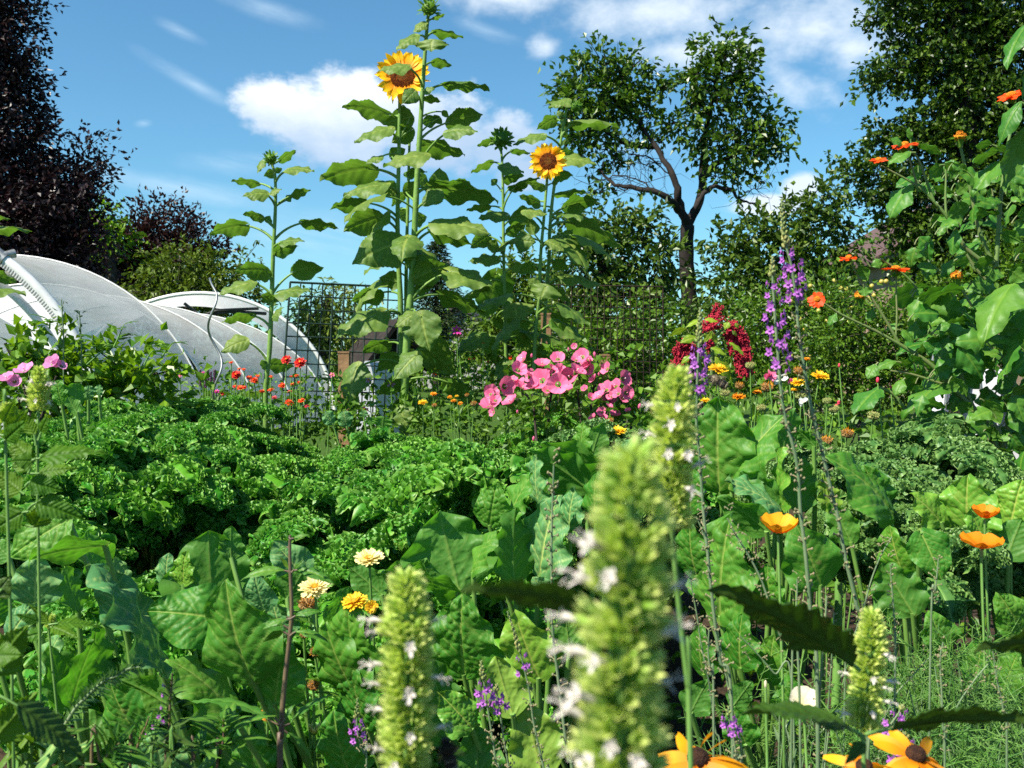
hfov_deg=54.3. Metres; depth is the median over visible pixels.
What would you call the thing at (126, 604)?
chard plant
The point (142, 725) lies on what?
herb sprig
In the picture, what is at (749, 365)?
marigold
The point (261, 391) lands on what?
zinnia
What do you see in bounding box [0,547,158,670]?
kale plant
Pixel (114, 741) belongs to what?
herb sprig
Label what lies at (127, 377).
dogwood shrub
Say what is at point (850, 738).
poppy plant
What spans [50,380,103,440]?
plant
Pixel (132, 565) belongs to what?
kale plant
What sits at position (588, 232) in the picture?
sunflower
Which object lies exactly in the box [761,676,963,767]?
poppy plant
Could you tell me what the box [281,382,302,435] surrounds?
zinnia
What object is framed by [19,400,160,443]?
kale plant
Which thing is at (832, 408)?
marigold
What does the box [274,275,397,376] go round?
willow
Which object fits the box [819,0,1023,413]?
hornbeam
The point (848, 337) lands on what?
box bush
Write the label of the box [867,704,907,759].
toadflax
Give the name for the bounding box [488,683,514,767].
toadflax
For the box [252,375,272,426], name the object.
zinnia
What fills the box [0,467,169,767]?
kale plant
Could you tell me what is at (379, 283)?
sunflower
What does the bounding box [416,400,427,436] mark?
marigold
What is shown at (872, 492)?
chard plant
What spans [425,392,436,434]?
marigold
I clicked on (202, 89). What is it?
sky
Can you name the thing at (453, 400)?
marigold
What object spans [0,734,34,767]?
herb sprig
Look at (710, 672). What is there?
toadflax
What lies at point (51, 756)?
herb sprig
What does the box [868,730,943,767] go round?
coneflower
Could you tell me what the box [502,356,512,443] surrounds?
zinnia
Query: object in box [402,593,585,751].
kale plant
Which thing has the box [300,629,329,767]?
marigold
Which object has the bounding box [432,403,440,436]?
marigold
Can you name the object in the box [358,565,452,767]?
hyssop
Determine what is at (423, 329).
sunflower
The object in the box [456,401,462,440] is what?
marigold
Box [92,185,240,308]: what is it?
copper plum
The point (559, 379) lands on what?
mallow bush
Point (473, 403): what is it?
marigold
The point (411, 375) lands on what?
boundary hedge
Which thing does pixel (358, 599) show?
marigold
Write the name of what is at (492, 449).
kale plant
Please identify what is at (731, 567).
chard plant
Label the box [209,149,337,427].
sunflower
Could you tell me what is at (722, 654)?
toadflax
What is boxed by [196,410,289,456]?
kale plant
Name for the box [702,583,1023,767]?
hyssop
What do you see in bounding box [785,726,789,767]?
wiry stem
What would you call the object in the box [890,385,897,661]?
sweet pea
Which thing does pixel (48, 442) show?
kale plant
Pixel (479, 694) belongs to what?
toadflax
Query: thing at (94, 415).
kale plant
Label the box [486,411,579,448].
kale plant
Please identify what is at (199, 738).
herb sprig
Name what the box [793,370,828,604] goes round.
marigold
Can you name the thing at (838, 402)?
sweet pea
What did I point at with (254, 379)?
zinnia
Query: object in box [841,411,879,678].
marigold
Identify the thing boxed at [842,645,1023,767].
poppy plant
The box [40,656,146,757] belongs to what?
herb sprig
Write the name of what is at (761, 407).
marigold
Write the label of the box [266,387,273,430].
zinnia
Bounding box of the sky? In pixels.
[1,0,1022,358]
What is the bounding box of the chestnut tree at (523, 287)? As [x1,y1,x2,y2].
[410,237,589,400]
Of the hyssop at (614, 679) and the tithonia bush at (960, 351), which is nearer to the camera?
the hyssop at (614, 679)
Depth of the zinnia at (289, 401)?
4.91 m
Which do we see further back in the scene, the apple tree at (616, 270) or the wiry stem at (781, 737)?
the apple tree at (616, 270)
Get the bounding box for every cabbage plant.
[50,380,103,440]
[322,410,391,445]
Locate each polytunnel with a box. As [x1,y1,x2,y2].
[0,248,202,429]
[0,283,325,428]
[76,291,336,409]
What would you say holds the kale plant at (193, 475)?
on the ground
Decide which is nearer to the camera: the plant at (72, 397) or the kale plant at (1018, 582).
the kale plant at (1018, 582)
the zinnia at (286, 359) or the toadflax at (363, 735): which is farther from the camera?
the zinnia at (286, 359)
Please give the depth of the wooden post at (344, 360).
6.07 m
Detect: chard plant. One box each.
[0,518,140,767]
[74,557,200,767]
[147,526,334,767]
[312,560,475,767]
[400,495,586,767]
[473,420,632,767]
[674,396,817,767]
[675,512,847,767]
[817,451,933,762]
[857,473,1023,767]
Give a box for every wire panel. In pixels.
[280,281,398,419]
[547,284,663,393]
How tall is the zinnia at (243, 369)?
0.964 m
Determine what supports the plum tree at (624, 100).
on the ground
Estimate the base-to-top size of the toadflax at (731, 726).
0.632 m
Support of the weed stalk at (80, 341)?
on the ground
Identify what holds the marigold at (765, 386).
on the ground
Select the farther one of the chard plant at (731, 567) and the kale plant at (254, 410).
the kale plant at (254, 410)
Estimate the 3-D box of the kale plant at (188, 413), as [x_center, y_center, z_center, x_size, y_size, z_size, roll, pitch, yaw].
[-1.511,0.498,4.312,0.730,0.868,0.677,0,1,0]
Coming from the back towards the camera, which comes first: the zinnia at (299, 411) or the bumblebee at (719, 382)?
the zinnia at (299, 411)
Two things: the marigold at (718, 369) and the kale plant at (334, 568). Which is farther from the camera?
the marigold at (718, 369)
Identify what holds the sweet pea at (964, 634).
on the ground
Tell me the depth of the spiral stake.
4.59 m
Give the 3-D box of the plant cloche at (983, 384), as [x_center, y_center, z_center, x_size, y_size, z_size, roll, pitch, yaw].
[2.137,0.338,4.679,0.424,1.085,0.263,0,1,0]
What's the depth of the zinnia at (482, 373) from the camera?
5.65 m
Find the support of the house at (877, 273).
on the ground
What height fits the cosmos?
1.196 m
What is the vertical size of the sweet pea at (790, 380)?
0.938 m
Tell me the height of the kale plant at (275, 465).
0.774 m
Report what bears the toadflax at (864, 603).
on the ground
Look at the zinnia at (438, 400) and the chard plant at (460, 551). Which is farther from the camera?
the zinnia at (438, 400)
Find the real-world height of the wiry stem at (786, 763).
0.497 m
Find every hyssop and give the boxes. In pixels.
[0,364,107,756]
[0,389,84,767]
[27,604,98,760]
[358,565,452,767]
[462,433,697,767]
[638,362,711,767]
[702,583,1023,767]
[974,629,1023,654]
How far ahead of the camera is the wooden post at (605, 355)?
6.71 m
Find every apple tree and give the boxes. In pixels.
[517,187,702,391]
[683,162,884,414]
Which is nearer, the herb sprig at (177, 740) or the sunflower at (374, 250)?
the herb sprig at (177, 740)
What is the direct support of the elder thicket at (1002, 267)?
on the ground
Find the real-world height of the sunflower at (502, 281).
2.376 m
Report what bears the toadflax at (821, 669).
on the ground
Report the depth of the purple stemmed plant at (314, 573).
1.21 m
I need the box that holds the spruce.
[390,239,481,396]
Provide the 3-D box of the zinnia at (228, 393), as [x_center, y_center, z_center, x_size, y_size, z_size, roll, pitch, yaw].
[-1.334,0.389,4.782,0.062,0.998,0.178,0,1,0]
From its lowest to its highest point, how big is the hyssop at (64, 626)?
0.684 m
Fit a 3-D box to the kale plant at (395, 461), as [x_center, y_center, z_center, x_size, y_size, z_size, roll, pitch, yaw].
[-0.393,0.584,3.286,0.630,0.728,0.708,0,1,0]
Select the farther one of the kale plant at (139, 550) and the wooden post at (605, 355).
the wooden post at (605, 355)
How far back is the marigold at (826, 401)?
3.01 m
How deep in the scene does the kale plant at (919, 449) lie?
2.42 m
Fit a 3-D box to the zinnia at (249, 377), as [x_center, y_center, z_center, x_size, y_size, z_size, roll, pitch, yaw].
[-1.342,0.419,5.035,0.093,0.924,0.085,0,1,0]
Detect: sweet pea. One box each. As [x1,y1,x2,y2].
[764,369,776,562]
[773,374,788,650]
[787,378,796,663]
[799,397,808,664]
[835,400,844,630]
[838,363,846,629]
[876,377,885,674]
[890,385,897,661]
[961,613,965,705]
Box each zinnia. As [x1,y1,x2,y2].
[223,361,233,405]
[232,370,240,405]
[237,385,243,424]
[242,368,246,405]
[245,376,251,404]
[249,377,259,424]
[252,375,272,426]
[255,389,263,426]
[259,375,272,428]
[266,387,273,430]
[272,396,278,431]
[276,375,291,436]
[278,382,286,426]
[280,355,292,435]
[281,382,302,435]
[283,399,293,436]
[286,374,298,437]
[294,357,309,443]
[295,404,310,441]
[297,381,304,441]
[298,398,309,437]
[433,373,441,439]
[436,375,444,438]
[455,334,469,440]
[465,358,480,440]
[468,358,477,440]
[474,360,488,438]
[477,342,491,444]
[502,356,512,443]
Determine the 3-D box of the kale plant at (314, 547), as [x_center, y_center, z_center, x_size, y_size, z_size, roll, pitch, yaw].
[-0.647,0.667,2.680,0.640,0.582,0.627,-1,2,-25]
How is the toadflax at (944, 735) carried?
on the ground
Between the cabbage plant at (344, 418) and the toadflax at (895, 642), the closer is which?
the toadflax at (895, 642)
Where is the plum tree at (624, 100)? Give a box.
[537,14,807,409]
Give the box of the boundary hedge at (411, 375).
[194,285,837,391]
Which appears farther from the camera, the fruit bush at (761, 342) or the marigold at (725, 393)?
the fruit bush at (761, 342)
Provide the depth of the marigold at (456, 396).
5.12 m
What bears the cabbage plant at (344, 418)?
on the ground
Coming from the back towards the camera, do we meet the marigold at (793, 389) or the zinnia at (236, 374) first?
the zinnia at (236, 374)
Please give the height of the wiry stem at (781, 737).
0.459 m
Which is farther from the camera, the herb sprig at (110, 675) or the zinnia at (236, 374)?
the zinnia at (236, 374)
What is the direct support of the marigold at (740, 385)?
on the ground
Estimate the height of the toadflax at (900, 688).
0.577 m
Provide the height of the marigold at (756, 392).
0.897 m
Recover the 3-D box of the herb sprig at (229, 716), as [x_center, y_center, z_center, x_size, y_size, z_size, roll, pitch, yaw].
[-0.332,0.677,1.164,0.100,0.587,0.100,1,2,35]
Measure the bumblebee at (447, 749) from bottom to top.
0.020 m
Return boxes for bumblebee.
[435,733,464,767]
[705,374,729,391]
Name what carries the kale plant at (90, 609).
on the ground
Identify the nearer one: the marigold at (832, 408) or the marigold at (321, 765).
the marigold at (321, 765)
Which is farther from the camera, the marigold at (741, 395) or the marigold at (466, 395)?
the marigold at (466, 395)
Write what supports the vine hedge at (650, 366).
on the ground
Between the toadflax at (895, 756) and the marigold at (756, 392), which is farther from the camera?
the marigold at (756, 392)
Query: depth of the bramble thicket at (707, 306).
9.93 m
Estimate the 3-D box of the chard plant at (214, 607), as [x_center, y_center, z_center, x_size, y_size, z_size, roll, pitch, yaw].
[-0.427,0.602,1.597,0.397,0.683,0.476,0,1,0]
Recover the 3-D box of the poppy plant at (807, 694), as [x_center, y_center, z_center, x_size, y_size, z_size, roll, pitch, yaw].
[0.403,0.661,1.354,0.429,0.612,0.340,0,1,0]
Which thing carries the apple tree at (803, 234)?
on the ground
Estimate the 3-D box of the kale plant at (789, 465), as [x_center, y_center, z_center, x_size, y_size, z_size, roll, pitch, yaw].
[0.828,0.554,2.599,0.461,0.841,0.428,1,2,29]
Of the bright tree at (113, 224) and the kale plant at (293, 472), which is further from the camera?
the bright tree at (113, 224)
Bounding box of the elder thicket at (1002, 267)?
[871,216,1023,413]
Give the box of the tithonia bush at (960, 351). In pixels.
[807,25,1023,694]
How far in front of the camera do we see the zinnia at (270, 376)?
5.00 m
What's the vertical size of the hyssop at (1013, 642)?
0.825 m
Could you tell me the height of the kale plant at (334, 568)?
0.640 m
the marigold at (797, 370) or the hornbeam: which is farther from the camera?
the hornbeam
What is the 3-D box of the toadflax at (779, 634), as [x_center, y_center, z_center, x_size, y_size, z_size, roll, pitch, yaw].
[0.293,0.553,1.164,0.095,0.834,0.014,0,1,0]
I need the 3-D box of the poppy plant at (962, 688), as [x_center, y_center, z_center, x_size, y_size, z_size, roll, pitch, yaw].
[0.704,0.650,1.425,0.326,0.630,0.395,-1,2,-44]
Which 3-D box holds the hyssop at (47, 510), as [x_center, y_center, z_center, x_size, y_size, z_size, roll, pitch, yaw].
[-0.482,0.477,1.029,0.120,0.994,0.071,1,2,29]
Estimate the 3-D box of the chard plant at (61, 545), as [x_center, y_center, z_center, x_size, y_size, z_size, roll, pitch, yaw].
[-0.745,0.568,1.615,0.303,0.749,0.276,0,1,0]
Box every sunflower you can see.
[0,216,31,297]
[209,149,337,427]
[319,50,443,433]
[344,0,497,435]
[355,142,426,311]
[456,126,569,449]
[471,142,589,421]
[491,98,620,410]
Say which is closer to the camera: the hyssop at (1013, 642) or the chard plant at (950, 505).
the hyssop at (1013, 642)
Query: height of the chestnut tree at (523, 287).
3.645 m
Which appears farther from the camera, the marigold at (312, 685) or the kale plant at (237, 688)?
the kale plant at (237, 688)
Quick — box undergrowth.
[0,533,1023,767]
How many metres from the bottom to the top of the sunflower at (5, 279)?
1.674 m
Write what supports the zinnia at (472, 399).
on the ground
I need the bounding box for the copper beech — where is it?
[0,0,137,284]
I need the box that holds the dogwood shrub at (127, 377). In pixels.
[0,312,214,437]
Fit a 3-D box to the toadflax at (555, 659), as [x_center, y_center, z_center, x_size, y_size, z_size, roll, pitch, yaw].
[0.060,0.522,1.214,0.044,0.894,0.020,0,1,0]
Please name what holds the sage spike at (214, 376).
on the ground
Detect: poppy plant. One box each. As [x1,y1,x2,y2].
[667,512,888,767]
[755,635,1023,767]
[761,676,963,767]
[764,680,814,767]
[786,596,1023,767]
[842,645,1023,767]
[846,504,1023,767]
[868,612,1023,767]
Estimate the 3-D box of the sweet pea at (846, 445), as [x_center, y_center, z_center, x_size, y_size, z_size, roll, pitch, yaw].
[1.063,0.425,3.212,0.037,0.985,0.008,0,1,0]
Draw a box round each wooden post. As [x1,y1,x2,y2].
[337,351,350,447]
[541,313,550,414]
[599,354,609,408]
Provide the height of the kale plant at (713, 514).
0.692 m
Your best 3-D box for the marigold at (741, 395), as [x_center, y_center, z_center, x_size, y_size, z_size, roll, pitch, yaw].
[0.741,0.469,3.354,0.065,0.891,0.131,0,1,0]
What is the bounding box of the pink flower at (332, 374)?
[327,373,343,452]
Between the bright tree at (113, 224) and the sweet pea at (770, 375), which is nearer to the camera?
the sweet pea at (770, 375)
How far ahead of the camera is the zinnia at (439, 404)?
5.89 m
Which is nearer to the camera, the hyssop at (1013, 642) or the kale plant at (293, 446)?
the hyssop at (1013, 642)
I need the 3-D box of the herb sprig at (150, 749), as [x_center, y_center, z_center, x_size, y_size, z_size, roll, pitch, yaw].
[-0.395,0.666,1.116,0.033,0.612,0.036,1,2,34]
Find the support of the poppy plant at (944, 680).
on the ground
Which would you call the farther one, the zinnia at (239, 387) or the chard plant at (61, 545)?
the zinnia at (239, 387)
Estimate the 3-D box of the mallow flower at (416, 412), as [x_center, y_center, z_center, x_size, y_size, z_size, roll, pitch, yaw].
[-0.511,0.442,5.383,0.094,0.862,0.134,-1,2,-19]
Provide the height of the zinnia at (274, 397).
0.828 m
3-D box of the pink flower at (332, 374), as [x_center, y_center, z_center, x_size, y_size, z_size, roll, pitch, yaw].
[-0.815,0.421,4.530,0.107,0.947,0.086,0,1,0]
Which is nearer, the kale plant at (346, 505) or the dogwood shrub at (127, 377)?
the kale plant at (346, 505)
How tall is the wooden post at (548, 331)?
1.512 m
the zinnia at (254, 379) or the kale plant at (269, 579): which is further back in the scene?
the zinnia at (254, 379)
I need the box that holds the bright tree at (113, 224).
[75,194,149,285]
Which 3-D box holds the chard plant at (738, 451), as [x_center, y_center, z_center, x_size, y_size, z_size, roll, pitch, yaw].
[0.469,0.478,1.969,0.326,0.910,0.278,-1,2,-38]
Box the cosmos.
[452,325,469,438]
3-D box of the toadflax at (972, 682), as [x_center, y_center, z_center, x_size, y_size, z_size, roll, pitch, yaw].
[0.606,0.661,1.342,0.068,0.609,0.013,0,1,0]
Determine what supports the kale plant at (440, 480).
on the ground
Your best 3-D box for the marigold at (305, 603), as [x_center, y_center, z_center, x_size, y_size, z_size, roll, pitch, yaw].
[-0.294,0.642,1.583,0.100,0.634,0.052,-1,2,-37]
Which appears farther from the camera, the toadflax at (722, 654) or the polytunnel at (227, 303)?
the polytunnel at (227, 303)
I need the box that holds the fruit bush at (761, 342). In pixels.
[698,253,914,450]
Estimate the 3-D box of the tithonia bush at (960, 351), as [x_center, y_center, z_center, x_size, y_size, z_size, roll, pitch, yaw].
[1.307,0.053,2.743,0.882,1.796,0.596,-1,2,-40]
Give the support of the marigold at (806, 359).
on the ground
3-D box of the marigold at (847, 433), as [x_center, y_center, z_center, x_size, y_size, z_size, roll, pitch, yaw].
[0.997,0.524,3.026,0.092,0.798,0.064,0,1,10]
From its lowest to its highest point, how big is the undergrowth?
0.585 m
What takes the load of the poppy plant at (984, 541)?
on the ground
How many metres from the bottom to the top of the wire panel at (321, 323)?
0.856 m
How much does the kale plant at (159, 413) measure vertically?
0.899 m
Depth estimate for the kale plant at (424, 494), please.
2.77 m
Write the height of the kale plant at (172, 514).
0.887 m
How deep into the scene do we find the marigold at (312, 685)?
1.52 m
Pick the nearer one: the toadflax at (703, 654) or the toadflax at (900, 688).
the toadflax at (703, 654)
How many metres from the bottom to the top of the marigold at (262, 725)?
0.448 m
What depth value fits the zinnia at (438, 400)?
5.84 m
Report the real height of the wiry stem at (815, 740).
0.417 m
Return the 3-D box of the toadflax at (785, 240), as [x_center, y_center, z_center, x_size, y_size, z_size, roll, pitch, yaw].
[0.388,0.371,1.228,0.124,1.196,0.032,0,1,0]
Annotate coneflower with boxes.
[658,732,747,767]
[823,743,890,767]
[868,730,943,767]
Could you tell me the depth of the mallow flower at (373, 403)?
5.39 m
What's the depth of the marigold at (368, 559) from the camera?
1.63 m
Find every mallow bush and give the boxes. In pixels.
[0,335,107,420]
[479,320,666,599]
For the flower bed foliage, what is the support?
on the ground
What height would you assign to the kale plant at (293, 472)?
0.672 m
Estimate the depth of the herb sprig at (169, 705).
1.11 m
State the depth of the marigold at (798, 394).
3.30 m
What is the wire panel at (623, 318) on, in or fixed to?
attached to the wooden post at (548, 331)
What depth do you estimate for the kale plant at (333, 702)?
1.73 m
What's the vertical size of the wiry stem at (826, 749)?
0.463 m
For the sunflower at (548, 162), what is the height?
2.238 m
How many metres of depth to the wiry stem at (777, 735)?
1.44 m
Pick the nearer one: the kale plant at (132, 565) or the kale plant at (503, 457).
the kale plant at (132, 565)
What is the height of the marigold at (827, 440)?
0.808 m
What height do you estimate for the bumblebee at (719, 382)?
0.022 m
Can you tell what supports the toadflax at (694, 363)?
on the ground
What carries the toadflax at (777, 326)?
on the ground
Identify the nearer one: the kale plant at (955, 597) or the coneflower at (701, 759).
the coneflower at (701, 759)
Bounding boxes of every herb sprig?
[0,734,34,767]
[1,723,71,767]
[27,723,95,767]
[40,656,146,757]
[67,714,158,767]
[109,709,168,767]
[143,708,204,767]
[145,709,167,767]
[150,671,188,761]
[160,729,228,765]
[181,701,276,767]
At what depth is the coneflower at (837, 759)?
0.87 m
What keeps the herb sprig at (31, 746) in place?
on the ground
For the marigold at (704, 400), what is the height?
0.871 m
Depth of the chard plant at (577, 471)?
1.87 m
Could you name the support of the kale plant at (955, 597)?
on the ground
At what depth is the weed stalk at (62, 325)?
4.00 m
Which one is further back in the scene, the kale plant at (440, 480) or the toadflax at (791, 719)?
the kale plant at (440, 480)
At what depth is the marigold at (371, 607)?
1.49 m
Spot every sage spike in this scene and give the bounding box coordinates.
[209,371,211,397]
[213,369,215,396]
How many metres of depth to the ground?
3.67 m
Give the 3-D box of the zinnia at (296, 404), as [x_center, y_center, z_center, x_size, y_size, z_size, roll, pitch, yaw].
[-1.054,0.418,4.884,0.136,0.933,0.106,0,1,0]
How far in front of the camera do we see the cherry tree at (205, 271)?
25.21 m
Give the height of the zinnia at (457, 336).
1.146 m
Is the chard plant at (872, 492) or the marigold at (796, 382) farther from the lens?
the marigold at (796, 382)
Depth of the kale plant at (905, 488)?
2.03 m
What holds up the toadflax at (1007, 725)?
on the ground
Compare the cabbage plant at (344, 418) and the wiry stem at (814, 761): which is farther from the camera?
the cabbage plant at (344, 418)
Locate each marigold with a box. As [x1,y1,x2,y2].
[252,713,268,746]
[285,577,330,767]
[295,680,323,767]
[297,596,329,760]
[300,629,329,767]
[306,646,325,767]
[308,723,320,757]
[315,591,367,731]
[350,600,378,738]
[354,548,387,706]
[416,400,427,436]
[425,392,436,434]
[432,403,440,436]
[447,395,452,439]
[449,399,457,439]
[455,395,467,437]
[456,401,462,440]
[461,394,472,438]
[464,400,476,440]
[613,425,625,435]
[701,397,715,644]
[705,363,728,395]
[719,389,730,631]
[727,381,744,494]
[731,392,745,499]
[745,362,761,550]
[750,403,765,633]
[752,390,761,426]
[755,381,774,637]
[775,366,802,549]
[780,377,804,602]
[786,387,797,650]
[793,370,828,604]
[794,404,839,665]
[795,391,806,595]
[800,357,809,605]
[811,434,832,729]
[812,397,831,679]
[825,427,853,680]
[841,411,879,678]
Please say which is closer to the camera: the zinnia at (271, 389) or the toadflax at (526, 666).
the toadflax at (526, 666)
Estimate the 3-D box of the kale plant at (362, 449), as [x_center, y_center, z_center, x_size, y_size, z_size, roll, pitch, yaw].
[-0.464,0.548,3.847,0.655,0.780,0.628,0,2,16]
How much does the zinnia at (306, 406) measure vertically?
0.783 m
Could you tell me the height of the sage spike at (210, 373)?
0.938 m
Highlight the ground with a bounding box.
[0,360,1023,767]
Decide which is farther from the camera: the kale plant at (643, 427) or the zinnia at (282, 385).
the zinnia at (282, 385)
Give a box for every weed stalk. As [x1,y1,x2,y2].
[52,299,69,408]
[74,310,88,405]
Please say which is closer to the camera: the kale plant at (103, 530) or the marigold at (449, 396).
the kale plant at (103, 530)
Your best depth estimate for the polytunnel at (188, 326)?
14.03 m
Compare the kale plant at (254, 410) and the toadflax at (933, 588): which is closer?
the toadflax at (933, 588)
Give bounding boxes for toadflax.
[348,697,370,767]
[474,660,503,767]
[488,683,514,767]
[507,611,549,767]
[544,447,575,767]
[688,306,739,758]
[688,578,721,754]
[694,512,743,763]
[703,619,717,757]
[720,705,746,763]
[724,502,801,767]
[737,633,795,767]
[762,255,823,767]
[779,198,869,759]
[790,570,801,767]
[812,588,831,755]
[822,605,837,767]
[842,535,894,767]
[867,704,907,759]
[870,644,928,745]
[886,554,899,726]
[886,731,914,762]
[928,555,942,756]
[935,636,949,767]
[942,651,990,766]
[989,636,1010,767]
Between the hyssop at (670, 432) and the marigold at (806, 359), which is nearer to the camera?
the hyssop at (670, 432)
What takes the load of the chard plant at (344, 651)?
on the ground
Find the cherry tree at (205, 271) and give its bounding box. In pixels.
[116,231,268,367]
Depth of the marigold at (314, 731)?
1.54 m
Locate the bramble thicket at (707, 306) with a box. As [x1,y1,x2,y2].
[637,263,771,409]
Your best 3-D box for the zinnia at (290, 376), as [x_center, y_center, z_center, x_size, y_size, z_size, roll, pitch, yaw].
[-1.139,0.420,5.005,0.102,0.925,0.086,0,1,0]
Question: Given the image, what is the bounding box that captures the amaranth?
[668,303,754,496]
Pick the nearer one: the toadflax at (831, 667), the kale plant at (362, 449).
the toadflax at (831, 667)
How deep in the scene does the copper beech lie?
19.62 m
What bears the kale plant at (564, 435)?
on the ground
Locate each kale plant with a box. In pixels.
[0,432,114,512]
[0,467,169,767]
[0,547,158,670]
[0,576,249,767]
[14,413,220,541]
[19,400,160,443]
[49,421,267,577]
[70,409,215,450]
[97,397,182,424]
[125,545,146,574]
[133,510,223,556]
[135,532,330,573]
[136,399,250,543]
[150,659,314,767]
[182,443,323,532]
[189,394,292,455]
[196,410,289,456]
[201,642,509,767]
[210,470,424,596]
[250,562,338,660]
[263,435,323,464]
[278,531,428,653]
[286,468,329,515]
[318,426,446,479]
[324,449,427,517]
[346,437,639,762]
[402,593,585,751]
[420,456,619,562]
[466,441,507,452]
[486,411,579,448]
[491,439,543,465]
[538,417,705,650]
[608,426,674,461]
[630,491,759,651]
[737,439,854,742]
[756,467,913,760]
[828,480,1023,751]
[832,503,1010,730]
[845,412,1023,704]
[943,475,1023,760]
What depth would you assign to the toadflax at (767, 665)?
1.33 m
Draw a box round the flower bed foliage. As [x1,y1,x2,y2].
[129,337,957,459]
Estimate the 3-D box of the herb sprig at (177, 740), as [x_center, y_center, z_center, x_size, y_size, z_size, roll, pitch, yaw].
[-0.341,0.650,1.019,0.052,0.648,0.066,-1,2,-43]
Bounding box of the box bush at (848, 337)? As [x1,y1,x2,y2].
[744,272,949,446]
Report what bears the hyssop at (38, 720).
on the ground
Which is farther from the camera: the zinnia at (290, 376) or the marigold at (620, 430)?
the zinnia at (290, 376)
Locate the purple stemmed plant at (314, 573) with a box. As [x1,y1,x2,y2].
[183,533,334,767]
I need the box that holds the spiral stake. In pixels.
[207,278,222,399]
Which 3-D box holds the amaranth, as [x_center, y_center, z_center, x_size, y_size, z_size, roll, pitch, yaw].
[0.873,0.263,4.390,0.392,1.249,0.156,0,1,0]
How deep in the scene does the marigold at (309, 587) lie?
1.53 m
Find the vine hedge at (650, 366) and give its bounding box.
[509,283,727,427]
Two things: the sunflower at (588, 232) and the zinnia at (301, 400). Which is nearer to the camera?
the zinnia at (301, 400)
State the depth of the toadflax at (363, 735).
1.31 m
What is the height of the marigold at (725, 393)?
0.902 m
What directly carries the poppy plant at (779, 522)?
on the ground
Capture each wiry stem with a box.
[772,715,780,767]
[780,719,789,767]
[784,749,796,767]
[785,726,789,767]
[802,719,820,767]
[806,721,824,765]
[824,731,828,767]
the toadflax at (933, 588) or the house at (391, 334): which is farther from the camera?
the house at (391, 334)
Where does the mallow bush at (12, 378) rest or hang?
on the ground
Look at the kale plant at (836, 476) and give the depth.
2.26 m
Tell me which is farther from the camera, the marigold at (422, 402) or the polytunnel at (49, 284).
the polytunnel at (49, 284)
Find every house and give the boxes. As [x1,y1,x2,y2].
[349,319,426,398]
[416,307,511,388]
[781,206,1022,397]

